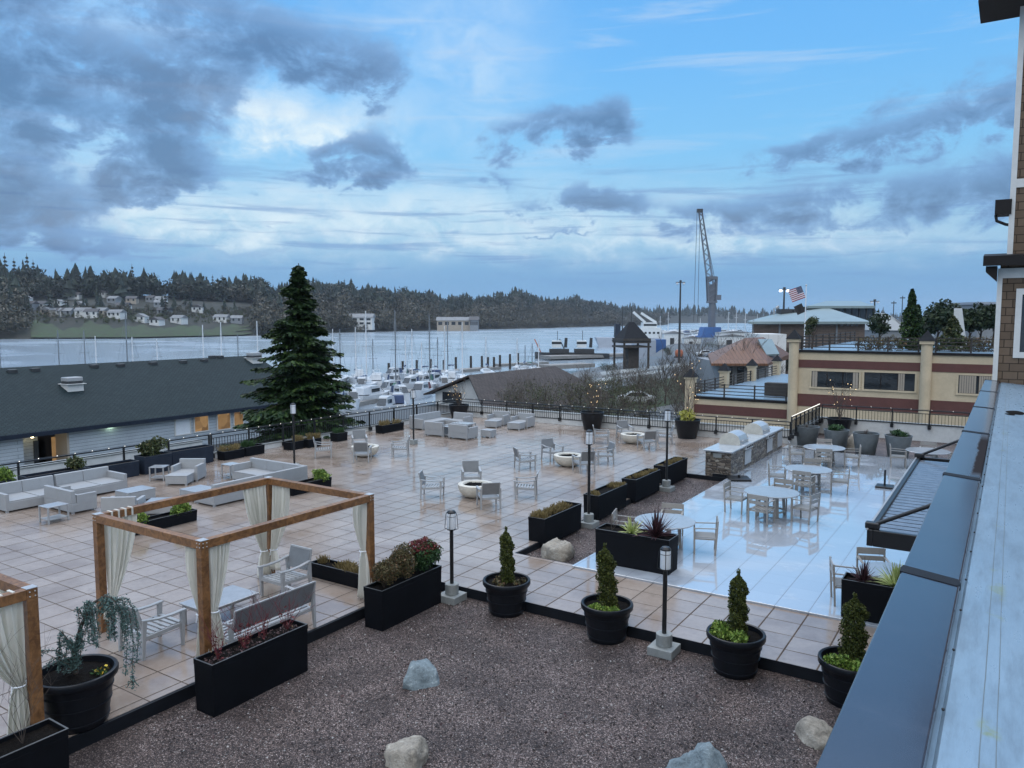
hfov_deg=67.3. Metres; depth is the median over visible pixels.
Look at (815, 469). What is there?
round table
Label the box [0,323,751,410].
water
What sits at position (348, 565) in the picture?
ornamental grass
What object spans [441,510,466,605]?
lantern post
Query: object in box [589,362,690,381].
path
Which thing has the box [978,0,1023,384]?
shingled building
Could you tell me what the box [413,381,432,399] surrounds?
motor yacht
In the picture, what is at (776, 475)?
dining chair
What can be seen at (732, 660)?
plant pot
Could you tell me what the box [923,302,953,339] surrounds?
tree
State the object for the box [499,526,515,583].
dwarf spruce
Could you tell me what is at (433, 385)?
sailboat
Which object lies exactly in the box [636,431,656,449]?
patio armchair
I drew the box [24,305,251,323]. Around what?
hillside bushes
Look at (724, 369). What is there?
cream pillar
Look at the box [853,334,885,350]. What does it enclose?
deck bush
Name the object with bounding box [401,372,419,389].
motor yacht
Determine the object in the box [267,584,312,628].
red twig shrub
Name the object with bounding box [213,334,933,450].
ground
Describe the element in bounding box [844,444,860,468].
dining chair
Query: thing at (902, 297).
harbour mast
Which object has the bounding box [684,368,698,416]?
cream pillar
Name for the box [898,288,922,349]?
conifer tree
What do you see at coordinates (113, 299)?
hillside house
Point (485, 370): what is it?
sailboat
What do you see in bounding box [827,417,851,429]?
plant pot
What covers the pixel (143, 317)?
hillside house
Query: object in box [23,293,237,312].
hillside firs
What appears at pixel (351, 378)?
sailboat
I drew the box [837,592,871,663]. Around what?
dwarf spruce
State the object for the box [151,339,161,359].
sailboat
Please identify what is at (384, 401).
motor yacht
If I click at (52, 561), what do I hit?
terrace floor
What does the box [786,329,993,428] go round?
cream building
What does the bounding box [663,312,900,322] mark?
hills
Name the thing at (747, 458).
cabinet door
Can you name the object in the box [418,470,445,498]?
patio armchair
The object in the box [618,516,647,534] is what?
spiky plant
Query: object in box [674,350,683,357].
orange tank
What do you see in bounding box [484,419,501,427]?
wicker ottoman
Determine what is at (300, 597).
patio bench
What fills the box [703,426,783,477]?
barbecue counter
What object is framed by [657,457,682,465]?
ornamental grass
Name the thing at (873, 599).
planter box
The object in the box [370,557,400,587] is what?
potted shrub
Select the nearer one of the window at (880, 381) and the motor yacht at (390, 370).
the window at (880, 381)
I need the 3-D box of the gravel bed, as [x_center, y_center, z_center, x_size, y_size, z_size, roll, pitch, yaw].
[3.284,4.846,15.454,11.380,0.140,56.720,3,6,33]
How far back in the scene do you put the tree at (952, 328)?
52.20 m
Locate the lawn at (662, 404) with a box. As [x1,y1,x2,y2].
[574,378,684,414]
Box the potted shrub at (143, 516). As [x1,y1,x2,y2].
[137,512,149,523]
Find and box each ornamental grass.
[216,443,240,451]
[239,440,256,446]
[292,434,304,440]
[306,432,320,439]
[316,554,358,573]
[331,427,345,432]
[378,418,400,425]
[529,501,572,518]
[590,481,625,495]
[626,468,657,478]
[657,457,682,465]
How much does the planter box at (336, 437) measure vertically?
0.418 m
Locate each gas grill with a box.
[719,429,752,464]
[743,420,774,452]
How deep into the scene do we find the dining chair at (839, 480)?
26.12 m
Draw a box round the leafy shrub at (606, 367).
[599,363,618,372]
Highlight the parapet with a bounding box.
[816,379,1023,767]
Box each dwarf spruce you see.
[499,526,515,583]
[595,542,618,606]
[726,568,750,637]
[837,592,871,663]
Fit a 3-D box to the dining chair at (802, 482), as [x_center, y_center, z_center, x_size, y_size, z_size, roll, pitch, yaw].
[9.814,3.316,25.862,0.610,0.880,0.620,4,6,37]
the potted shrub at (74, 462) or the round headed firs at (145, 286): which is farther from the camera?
the round headed firs at (145, 286)
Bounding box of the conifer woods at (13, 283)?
[0,264,663,318]
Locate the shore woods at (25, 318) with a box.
[0,304,34,333]
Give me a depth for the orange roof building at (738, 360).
86.40 m
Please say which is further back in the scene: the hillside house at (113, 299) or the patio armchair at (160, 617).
the hillside house at (113, 299)
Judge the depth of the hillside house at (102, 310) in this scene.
517.99 m
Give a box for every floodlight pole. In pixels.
[676,280,684,362]
[779,287,789,308]
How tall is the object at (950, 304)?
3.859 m
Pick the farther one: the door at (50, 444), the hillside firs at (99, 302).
the hillside firs at (99, 302)
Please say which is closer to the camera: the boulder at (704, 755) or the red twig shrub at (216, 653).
the boulder at (704, 755)
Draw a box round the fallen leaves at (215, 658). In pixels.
[204,622,296,664]
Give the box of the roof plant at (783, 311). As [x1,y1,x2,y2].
[773,306,795,314]
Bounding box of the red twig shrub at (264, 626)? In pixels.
[242,589,280,638]
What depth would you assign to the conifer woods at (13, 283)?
709.57 m
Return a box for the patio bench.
[222,581,315,643]
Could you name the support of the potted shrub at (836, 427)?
in the plant pot at (839, 438)
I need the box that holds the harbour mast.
[900,296,904,321]
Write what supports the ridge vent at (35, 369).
on the marina building at (44, 413)
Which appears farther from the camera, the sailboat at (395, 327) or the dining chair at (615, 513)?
the sailboat at (395, 327)
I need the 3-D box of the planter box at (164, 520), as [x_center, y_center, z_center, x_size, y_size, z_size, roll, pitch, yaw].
[-10.125,3.957,22.081,0.456,0.338,2.156,3,6,33]
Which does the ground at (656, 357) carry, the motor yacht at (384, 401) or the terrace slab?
the terrace slab
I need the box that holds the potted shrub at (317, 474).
[312,469,331,481]
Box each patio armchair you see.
[114,600,186,660]
[257,544,312,595]
[313,437,331,458]
[351,430,367,444]
[352,442,371,462]
[390,435,409,456]
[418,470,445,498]
[461,460,481,480]
[476,482,501,509]
[513,447,536,470]
[513,470,538,499]
[541,438,563,461]
[572,451,595,473]
[592,424,609,443]
[592,441,614,464]
[616,420,633,439]
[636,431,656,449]
[656,425,674,443]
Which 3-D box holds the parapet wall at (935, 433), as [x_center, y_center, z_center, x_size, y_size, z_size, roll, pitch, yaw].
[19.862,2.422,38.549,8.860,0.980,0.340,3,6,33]
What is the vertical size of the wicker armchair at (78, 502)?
0.720 m
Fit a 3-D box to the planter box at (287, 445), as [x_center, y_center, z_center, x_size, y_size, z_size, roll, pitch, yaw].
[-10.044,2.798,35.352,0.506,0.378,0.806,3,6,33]
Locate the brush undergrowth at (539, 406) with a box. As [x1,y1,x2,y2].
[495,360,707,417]
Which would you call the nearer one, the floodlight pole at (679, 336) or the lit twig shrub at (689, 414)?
the lit twig shrub at (689, 414)
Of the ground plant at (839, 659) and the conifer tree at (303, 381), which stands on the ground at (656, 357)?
the conifer tree at (303, 381)
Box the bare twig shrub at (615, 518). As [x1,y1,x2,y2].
[608,509,633,529]
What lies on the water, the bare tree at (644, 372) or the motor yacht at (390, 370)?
the motor yacht at (390, 370)
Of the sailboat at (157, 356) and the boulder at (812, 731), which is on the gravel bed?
the boulder at (812, 731)
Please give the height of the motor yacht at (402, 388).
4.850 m
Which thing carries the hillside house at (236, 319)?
on the hills at (70, 322)
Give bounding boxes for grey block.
[934,302,995,341]
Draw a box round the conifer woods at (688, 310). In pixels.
[601,303,924,321]
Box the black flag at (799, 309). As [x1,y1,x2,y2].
[794,303,804,314]
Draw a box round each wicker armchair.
[100,495,145,511]
[171,458,206,481]
[424,421,447,436]
[448,424,477,439]
[487,411,509,425]
[511,413,534,427]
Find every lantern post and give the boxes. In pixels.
[290,403,298,463]
[410,389,417,444]
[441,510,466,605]
[581,430,598,528]
[647,546,680,660]
[659,409,674,492]
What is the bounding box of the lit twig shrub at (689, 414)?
[664,344,707,420]
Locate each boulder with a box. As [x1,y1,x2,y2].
[384,735,428,767]
[402,658,439,690]
[541,538,574,561]
[666,742,727,767]
[795,715,832,749]
[846,434,854,450]
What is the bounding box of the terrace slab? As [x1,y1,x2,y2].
[69,445,792,737]
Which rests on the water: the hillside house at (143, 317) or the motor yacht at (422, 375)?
the motor yacht at (422, 375)
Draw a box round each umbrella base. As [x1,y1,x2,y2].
[727,475,751,481]
[875,470,893,488]
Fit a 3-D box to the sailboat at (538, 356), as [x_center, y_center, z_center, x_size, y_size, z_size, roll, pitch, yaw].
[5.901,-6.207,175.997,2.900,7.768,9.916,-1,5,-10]
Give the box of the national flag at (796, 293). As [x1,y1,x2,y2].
[788,286,804,301]
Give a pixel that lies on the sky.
(846, 150)
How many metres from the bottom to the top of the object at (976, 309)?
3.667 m
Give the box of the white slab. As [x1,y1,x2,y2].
[954,308,964,335]
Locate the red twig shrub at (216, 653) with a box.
[197,611,229,658]
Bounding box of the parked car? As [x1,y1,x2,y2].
[619,392,656,404]
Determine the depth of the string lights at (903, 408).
38.38 m
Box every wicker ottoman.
[115,485,155,498]
[144,497,172,515]
[165,472,193,485]
[179,485,210,502]
[481,428,496,437]
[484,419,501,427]
[507,421,524,429]
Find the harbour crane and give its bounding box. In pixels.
[694,209,720,337]
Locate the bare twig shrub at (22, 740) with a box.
[0,626,62,743]
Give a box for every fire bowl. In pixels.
[351,444,378,456]
[458,480,492,497]
[554,452,580,466]
[620,432,643,443]
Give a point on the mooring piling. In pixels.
(509, 361)
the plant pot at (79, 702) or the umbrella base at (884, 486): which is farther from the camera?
the umbrella base at (884, 486)
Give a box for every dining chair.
[612,508,637,526]
[660,502,683,535]
[693,516,718,555]
[723,480,747,514]
[748,493,775,526]
[768,460,786,485]
[768,478,792,510]
[788,441,804,463]
[791,492,820,524]
[792,470,815,496]
[803,458,820,482]
[815,448,832,468]
[817,438,832,456]
[829,556,859,606]
[830,466,850,494]
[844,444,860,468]
[856,547,890,573]
[890,444,906,468]
[920,441,936,455]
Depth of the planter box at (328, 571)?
17.50 m
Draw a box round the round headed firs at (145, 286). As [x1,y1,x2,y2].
[0,265,655,316]
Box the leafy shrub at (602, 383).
[587,379,623,385]
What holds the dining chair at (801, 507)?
on the white deck
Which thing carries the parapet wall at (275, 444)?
on the terrace floor
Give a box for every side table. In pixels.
[38,501,69,524]
[149,465,169,480]
[221,462,236,478]
[451,421,475,425]
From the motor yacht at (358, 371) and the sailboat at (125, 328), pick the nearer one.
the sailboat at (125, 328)
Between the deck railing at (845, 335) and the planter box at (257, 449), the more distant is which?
the deck railing at (845, 335)
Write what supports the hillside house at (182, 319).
on the hills at (70, 322)
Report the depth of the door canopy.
13.65 m
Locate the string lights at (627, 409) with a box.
[468,398,784,420]
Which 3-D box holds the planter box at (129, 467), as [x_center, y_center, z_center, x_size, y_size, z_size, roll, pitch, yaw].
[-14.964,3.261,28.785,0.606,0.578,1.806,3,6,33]
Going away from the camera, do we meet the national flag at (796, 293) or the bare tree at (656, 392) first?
the bare tree at (656, 392)
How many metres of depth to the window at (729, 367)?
85.15 m
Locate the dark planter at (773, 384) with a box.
[764,382,787,396]
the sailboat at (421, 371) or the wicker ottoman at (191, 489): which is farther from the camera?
the sailboat at (421, 371)
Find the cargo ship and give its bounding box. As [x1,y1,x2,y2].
[594,305,682,346]
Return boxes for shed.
[423,366,611,409]
[661,331,683,345]
[682,336,700,343]
[714,334,743,344]
[715,331,749,335]
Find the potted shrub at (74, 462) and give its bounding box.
[64,455,86,469]
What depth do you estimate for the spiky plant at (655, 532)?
18.13 m
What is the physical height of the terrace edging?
0.394 m
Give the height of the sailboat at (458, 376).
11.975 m
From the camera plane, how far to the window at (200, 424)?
58.14 m
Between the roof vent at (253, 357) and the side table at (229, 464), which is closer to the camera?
the side table at (229, 464)
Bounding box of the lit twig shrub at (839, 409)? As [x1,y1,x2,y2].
[825,379,853,418]
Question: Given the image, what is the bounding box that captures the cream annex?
[694,374,787,428]
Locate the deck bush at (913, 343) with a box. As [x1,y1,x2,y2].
[904,336,939,350]
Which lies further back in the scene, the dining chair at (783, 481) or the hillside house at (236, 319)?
the hillside house at (236, 319)
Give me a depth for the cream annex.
58.80 m
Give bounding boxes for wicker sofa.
[0,475,53,512]
[54,466,126,493]
[196,457,307,506]
[409,411,451,429]
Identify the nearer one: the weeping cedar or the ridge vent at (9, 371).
the weeping cedar
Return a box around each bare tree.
[571,365,598,384]
[623,354,658,407]
[639,372,672,414]
[640,336,701,403]
[670,343,703,383]
[680,336,701,359]
[684,330,718,357]
[708,327,729,350]
[711,323,768,355]
[769,335,788,373]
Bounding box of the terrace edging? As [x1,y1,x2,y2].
[69,473,823,754]
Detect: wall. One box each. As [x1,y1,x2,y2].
[9,440,202,480]
[213,412,450,457]
[467,405,792,444]
[793,418,818,446]
[817,416,964,443]
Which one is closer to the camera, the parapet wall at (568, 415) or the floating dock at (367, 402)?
the parapet wall at (568, 415)
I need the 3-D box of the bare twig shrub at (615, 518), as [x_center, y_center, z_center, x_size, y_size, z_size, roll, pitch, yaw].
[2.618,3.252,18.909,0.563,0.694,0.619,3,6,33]
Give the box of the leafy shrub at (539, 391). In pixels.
[515,378,564,406]
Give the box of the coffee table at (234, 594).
[179,585,258,624]
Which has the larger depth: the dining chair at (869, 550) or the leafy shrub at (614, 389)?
the leafy shrub at (614, 389)
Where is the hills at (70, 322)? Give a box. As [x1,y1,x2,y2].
[0,293,667,338]
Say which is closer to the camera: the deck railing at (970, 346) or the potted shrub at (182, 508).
the potted shrub at (182, 508)
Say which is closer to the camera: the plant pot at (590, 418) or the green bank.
the plant pot at (590, 418)
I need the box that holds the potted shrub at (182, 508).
[170,503,191,515]
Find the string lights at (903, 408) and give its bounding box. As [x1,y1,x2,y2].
[833,404,959,411]
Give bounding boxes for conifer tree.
[3,253,8,269]
[11,261,16,275]
[23,253,30,277]
[31,262,37,277]
[45,285,55,313]
[59,285,70,307]
[130,267,137,295]
[161,291,168,315]
[181,277,189,304]
[220,263,365,447]
[898,288,922,349]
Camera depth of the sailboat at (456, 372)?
164.97 m
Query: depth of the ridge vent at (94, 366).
58.85 m
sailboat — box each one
[52,330,69,364]
[78,330,90,363]
[83,336,104,362]
[118,311,137,361]
[123,337,137,360]
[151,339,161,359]
[191,325,206,357]
[217,322,226,356]
[229,334,245,355]
[248,321,266,361]
[327,329,338,374]
[332,329,347,381]
[348,327,361,382]
[352,311,376,387]
[367,339,377,380]
[388,310,402,392]
[400,336,409,376]
[404,329,420,378]
[415,342,428,373]
[423,315,436,389]
[431,337,443,373]
[439,326,449,376]
[441,321,461,373]
[455,325,469,379]
[480,337,493,373]
[512,341,520,369]
[517,347,529,369]
[524,345,536,368]
[533,340,543,367]
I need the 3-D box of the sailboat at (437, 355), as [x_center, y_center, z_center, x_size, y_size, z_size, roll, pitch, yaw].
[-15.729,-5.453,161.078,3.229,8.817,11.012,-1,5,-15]
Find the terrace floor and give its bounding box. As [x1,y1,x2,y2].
[0,417,875,737]
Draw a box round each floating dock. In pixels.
[342,384,437,406]
[416,366,500,372]
[495,361,548,365]
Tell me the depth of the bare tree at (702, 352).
138.09 m
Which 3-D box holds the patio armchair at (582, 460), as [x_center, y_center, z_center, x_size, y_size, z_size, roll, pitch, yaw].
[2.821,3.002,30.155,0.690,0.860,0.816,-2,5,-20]
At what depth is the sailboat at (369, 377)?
149.93 m
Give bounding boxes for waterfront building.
[349,314,375,329]
[436,317,469,330]
[469,316,479,330]
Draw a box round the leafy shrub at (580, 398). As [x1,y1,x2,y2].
[562,377,610,403]
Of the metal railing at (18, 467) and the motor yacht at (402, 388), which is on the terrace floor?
the metal railing at (18, 467)
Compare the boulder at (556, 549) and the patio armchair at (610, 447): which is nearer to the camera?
the boulder at (556, 549)
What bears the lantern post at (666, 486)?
on the gravel bed
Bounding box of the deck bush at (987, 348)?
[966,336,993,351]
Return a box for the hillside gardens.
[22,300,252,317]
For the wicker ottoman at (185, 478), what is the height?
0.362 m
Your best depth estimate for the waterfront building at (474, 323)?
753.03 m
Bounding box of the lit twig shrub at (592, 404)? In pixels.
[586,383,605,412]
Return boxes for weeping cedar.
[41,593,141,690]
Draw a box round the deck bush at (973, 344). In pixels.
[947,335,981,351]
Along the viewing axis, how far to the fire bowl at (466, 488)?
25.57 m
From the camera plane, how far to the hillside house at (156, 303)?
619.11 m
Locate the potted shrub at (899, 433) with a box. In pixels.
[890,429,909,436]
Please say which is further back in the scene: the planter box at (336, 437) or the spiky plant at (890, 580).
the planter box at (336, 437)
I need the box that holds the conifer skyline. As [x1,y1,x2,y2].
[0,260,655,310]
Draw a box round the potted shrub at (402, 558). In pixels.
[387,541,416,578]
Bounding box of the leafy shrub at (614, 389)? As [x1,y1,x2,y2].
[598,378,630,407]
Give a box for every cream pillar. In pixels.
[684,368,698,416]
[717,363,730,387]
[745,359,757,380]
[772,355,782,374]
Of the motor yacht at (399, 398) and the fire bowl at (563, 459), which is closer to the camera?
the fire bowl at (563, 459)
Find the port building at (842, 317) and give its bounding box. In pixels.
[744,301,874,375]
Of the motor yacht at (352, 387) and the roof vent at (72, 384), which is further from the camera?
the motor yacht at (352, 387)
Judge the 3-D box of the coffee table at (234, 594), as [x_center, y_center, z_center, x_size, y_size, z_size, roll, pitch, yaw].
[-5.827,4.481,15.355,0.840,0.445,1.240,3,6,33]
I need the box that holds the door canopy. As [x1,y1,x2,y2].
[865,439,958,551]
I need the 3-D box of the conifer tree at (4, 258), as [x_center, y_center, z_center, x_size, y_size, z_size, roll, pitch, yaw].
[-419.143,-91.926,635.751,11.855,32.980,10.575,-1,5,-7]
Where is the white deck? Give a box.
[572,447,913,627]
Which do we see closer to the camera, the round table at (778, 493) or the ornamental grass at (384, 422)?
the round table at (778, 493)
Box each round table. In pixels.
[634,513,695,547]
[744,486,799,518]
[785,464,832,491]
[803,444,845,466]
[859,562,901,577]
[905,447,950,457]
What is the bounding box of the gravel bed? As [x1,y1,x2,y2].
[69,433,956,767]
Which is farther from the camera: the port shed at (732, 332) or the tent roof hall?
the port shed at (732, 332)
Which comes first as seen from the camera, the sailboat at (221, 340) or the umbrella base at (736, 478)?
the umbrella base at (736, 478)
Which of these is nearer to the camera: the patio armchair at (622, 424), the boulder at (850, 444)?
the boulder at (850, 444)
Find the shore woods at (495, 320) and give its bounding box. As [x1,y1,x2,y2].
[249,306,669,332]
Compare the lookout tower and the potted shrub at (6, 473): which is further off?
the lookout tower
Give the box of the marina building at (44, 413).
[0,356,277,467]
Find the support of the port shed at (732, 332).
on the ground at (656, 357)
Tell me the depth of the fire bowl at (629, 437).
36.65 m
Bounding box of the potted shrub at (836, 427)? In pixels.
[828,424,845,430]
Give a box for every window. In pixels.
[33,440,45,463]
[174,418,191,435]
[193,416,209,432]
[216,413,230,430]
[233,412,243,426]
[729,367,731,385]
[737,367,743,383]
[809,369,860,390]
[862,371,916,392]
[956,374,991,395]
[1013,289,1023,357]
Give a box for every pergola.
[0,573,44,734]
[92,476,374,656]
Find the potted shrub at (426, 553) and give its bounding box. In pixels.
[408,536,443,571]
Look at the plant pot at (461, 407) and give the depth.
45.56 m
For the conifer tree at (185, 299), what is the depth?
629.37 m
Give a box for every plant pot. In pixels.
[42,654,118,734]
[449,403,468,418]
[483,572,530,617]
[580,410,603,429]
[581,593,633,644]
[674,418,700,438]
[706,621,765,679]
[796,425,819,447]
[817,646,866,708]
[824,428,849,451]
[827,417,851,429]
[852,431,879,455]
[884,433,912,457]
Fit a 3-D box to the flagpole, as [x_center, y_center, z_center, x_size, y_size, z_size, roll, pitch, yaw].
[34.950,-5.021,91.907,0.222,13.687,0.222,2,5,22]
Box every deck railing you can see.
[695,383,786,400]
[696,366,776,391]
[800,331,855,348]
[801,336,919,351]
[935,338,993,352]
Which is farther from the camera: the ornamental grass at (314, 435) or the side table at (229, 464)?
the ornamental grass at (314, 435)
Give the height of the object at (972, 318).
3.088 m
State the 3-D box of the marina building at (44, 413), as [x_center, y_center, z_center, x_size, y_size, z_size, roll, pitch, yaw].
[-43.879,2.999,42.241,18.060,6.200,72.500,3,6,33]
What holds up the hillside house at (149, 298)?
on the hills at (70, 322)
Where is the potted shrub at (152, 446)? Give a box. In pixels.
[135,435,168,455]
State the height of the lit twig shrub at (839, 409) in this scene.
2.513 m
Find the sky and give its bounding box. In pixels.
[0,0,1019,318]
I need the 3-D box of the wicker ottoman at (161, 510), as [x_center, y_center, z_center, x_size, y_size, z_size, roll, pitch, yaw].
[-10.778,3.780,23.776,0.912,0.402,0.712,-1,5,-7]
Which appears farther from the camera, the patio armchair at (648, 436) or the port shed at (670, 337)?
the port shed at (670, 337)
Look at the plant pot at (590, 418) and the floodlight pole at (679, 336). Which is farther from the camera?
the floodlight pole at (679, 336)
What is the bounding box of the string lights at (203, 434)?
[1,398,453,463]
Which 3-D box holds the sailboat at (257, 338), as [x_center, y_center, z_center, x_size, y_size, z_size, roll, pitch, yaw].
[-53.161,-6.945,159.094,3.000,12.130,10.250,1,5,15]
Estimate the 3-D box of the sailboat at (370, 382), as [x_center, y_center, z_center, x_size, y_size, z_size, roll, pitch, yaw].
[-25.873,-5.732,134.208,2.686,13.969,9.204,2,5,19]
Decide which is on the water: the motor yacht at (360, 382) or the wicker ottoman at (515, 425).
the motor yacht at (360, 382)
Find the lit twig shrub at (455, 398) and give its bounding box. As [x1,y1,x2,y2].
[445,370,465,405]
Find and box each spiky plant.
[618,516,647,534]
[631,505,682,539]
[845,560,878,585]
[872,562,902,586]
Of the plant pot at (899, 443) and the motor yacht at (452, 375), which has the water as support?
the motor yacht at (452, 375)
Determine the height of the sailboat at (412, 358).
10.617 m
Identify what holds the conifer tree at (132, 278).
on the hills at (70, 322)
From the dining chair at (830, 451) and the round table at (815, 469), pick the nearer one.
the round table at (815, 469)
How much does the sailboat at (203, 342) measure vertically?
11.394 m
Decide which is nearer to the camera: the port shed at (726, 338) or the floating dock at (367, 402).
the floating dock at (367, 402)
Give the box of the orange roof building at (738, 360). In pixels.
[696,337,788,391]
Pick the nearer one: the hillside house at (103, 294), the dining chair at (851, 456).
the dining chair at (851, 456)
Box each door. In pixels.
[37,435,55,462]
[744,449,751,464]
[767,438,772,452]
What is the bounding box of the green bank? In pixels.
[30,319,251,337]
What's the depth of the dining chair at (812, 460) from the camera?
27.88 m
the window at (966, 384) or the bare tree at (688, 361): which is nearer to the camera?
the window at (966, 384)
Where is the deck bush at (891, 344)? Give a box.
[874,335,906,350]
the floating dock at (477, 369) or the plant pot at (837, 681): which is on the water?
the floating dock at (477, 369)
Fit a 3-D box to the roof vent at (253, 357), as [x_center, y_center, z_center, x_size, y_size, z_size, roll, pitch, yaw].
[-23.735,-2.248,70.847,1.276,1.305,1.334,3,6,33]
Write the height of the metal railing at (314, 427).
1.030 m
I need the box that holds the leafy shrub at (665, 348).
[664,347,675,357]
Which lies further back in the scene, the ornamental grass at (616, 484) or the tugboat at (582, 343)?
the tugboat at (582, 343)
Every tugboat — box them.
[534,331,583,358]
[559,331,609,358]
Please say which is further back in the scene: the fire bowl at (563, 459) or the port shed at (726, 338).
the port shed at (726, 338)
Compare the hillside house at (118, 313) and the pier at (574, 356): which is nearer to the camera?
the pier at (574, 356)
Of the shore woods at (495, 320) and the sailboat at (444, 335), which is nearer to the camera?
the sailboat at (444, 335)
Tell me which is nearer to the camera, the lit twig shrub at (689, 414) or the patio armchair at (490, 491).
the patio armchair at (490, 491)
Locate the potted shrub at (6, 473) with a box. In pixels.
[0,466,16,481]
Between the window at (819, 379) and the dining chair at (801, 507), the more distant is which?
the window at (819, 379)
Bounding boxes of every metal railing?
[0,434,209,479]
[210,399,455,457]
[458,398,791,439]
[789,404,821,438]
[820,404,969,429]
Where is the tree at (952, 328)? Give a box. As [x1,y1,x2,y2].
[934,315,969,351]
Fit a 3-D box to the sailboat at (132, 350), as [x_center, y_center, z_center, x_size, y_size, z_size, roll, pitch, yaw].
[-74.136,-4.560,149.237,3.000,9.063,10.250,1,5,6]
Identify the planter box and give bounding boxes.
[0,718,68,767]
[18,467,85,479]
[84,459,138,477]
[134,451,171,474]
[135,508,196,535]
[164,444,213,464]
[193,619,307,716]
[217,448,243,460]
[239,443,264,456]
[283,440,303,450]
[290,477,331,495]
[302,437,321,447]
[311,559,376,588]
[330,431,347,441]
[363,564,441,631]
[375,422,403,433]
[528,501,581,545]
[583,482,626,519]
[595,523,678,574]
[622,468,659,501]
[654,456,687,484]
[841,572,893,623]
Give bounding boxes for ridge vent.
[6,369,17,373]
[30,368,39,371]
[89,364,98,367]
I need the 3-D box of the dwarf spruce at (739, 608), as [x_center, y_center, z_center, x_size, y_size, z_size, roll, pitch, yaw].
[3.987,3.892,13.506,0.421,1.337,0.408,3,6,33]
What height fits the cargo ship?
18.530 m
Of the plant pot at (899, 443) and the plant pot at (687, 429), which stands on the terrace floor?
the plant pot at (687, 429)
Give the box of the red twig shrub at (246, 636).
[217,591,262,648]
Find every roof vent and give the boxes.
[61,376,86,391]
[246,352,263,363]
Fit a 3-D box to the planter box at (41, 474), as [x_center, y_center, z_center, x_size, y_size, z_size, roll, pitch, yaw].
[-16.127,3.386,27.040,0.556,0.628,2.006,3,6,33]
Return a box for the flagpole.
[804,284,806,347]
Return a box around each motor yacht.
[332,379,357,393]
[342,389,359,409]
[354,362,363,379]
[355,364,368,386]
[355,381,389,400]
[370,372,384,386]
[375,395,396,407]
[380,375,400,389]
[383,367,404,379]
[387,363,401,382]
[389,384,409,403]
[392,392,405,406]
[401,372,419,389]
[405,365,415,375]
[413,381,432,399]
[417,370,434,381]
[425,358,441,375]
[428,372,440,382]
[437,376,447,386]
[447,367,456,382]
[683,331,697,333]
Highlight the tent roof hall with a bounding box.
[864,313,905,340]
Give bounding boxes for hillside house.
[26,301,39,309]
[37,301,50,307]
[40,307,55,315]
[54,299,66,305]
[55,308,63,316]
[58,308,73,316]
[68,292,82,299]
[74,307,84,317]
[83,308,99,317]
[98,291,109,297]
[99,307,109,316]
[106,296,121,303]
[106,309,126,319]
[115,302,131,308]
[125,296,138,303]
[132,313,148,322]
[145,295,154,302]
[149,317,164,325]
[153,300,164,306]
[154,296,167,301]
[156,307,172,314]
[170,315,187,324]
[192,304,203,312]
[213,314,230,322]
[230,315,243,323]
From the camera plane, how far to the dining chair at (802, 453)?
31.41 m
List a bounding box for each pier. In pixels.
[536,363,594,368]
[540,353,622,358]
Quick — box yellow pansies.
[89,664,109,675]
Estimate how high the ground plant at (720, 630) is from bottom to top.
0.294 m
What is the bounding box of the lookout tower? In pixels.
[612,306,650,368]
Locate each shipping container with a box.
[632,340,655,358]
[655,339,665,352]
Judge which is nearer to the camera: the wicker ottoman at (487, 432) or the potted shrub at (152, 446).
the potted shrub at (152, 446)
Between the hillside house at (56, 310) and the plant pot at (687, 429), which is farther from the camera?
the hillside house at (56, 310)
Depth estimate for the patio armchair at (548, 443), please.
32.75 m
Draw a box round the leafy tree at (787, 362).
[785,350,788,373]
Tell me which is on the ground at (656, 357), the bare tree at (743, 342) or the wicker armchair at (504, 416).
the bare tree at (743, 342)
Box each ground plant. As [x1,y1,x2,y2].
[492,575,526,586]
[587,602,620,610]
[709,619,748,642]
[822,653,860,671]
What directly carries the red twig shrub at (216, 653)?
on the planter box at (239, 677)
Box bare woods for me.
[0,274,670,330]
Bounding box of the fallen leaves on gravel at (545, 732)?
[212,609,816,767]
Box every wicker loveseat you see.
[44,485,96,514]
[445,412,472,425]

